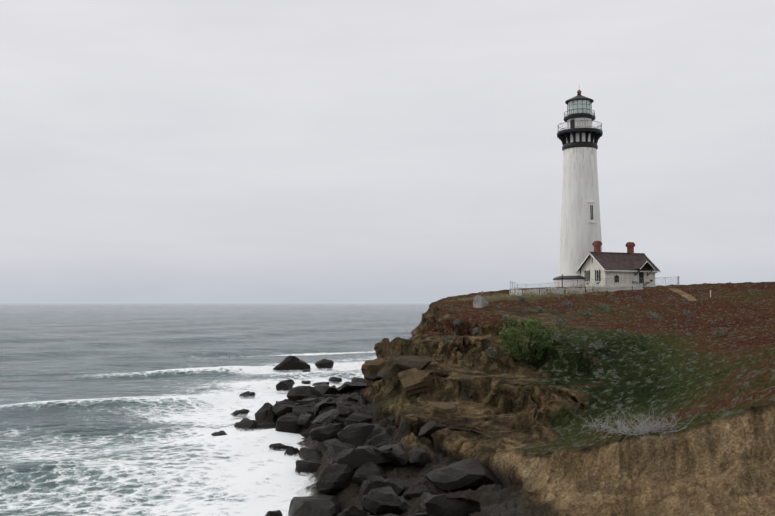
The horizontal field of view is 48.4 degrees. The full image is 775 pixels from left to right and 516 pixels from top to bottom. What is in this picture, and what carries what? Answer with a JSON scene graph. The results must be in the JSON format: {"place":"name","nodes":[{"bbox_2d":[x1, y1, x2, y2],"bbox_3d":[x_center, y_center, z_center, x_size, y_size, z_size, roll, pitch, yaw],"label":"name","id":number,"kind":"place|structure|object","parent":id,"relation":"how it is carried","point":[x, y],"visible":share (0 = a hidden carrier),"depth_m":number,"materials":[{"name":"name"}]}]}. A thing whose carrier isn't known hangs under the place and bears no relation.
{"place":"outdoors","nodes":[
{"label":"outdoors","id":0,"kind":"place"},
{"bbox_2d":[0,302,431,515],"bbox_3d":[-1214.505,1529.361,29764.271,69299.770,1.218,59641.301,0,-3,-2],"label":"sea water","id":1,"kind":"structure","parent":0,"point":[117,408],"depth_m":102.00,"materials":[{"name":"grey liquid"}]},
{"bbox_2d":[0,0,774,301],"label":"sky","id":2,"kind":"structure","parent":0,"point":[151,150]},
{"bbox_2d":[276,282,774,515],"bbox_3d":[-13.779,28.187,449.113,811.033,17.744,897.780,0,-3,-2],"label":"terrain","id":3,"kind":"structure","parent":0,"point":[524,440],"depth_m":51.41,"materials":[{"name":"brown soil"}]},
{"bbox_2d":[211,295,503,515],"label":"shore rocks","id":4,"kind":"object","parent":3,"relation":"on","point":[362,452],"visible":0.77,"depth_m":53.97,"materials":[{"name":"black stone"}]},
{"bbox_2d":[499,316,554,362],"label":"cliff bush","id":5,"kind":"object","parent":3,"relation":"on","point":[510,340],"visible":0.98,"depth_m":66.97,"materials":[{"name":"green plant"}]},
{"bbox_2d":[462,283,613,300],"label":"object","id":6,"kind":"structure","parent":3,"relation":"on","point":[533,294],"depth_m":128.06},
{"bbox_2d":[511,283,643,295],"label":"picket fence","id":7,"kind":"object","parent":3,"relation":"on","point":[628,286],"visible":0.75,"depth_m":133.20,"materials":[{"name":"white wood"}]},
{"bbox_2d":[553,90,602,286],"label":"lighthouse","id":8,"kind":"object","parent":3,"relation":"on","point":[579,137],"visible":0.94,"depth_m":148.39,"materials":[{"name":"white paint"}]},
{"bbox_2d":[441,295,726,356],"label":"slope scrub","id":9,"kind":"object","parent":3,"relation":"on","point":[620,331],"visible":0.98,"depth_m":86.48,"materials":[{"name":"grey plant"}]},
{"bbox_2d":[510,276,679,293],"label":"chain link fence","id":10,"kind":"object","parent":3,"relation":"on","point":[614,280],"visible":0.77,"depth_m":135.50,"materials":[{"name":"metal"}]},
{"bbox_2d":[575,241,660,286],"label":"house","id":11,"kind":"structure","parent":3,"relation":"on","point":[597,264],"depth_m":143.57,"materials":[{"name":"beige paint"}]},
{"bbox_2d":[571,404,704,444],"bbox_3d":[11.017,8.050,42.265,5.190,3.175,13.406,0,-3,-2],"label":"dead brush","id":12,"kind":"object","parent":3,"relation":"on","point":[649,428],"visible":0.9,"depth_m":37.81,"materials":[{"name":"grey plant"}]}
]}

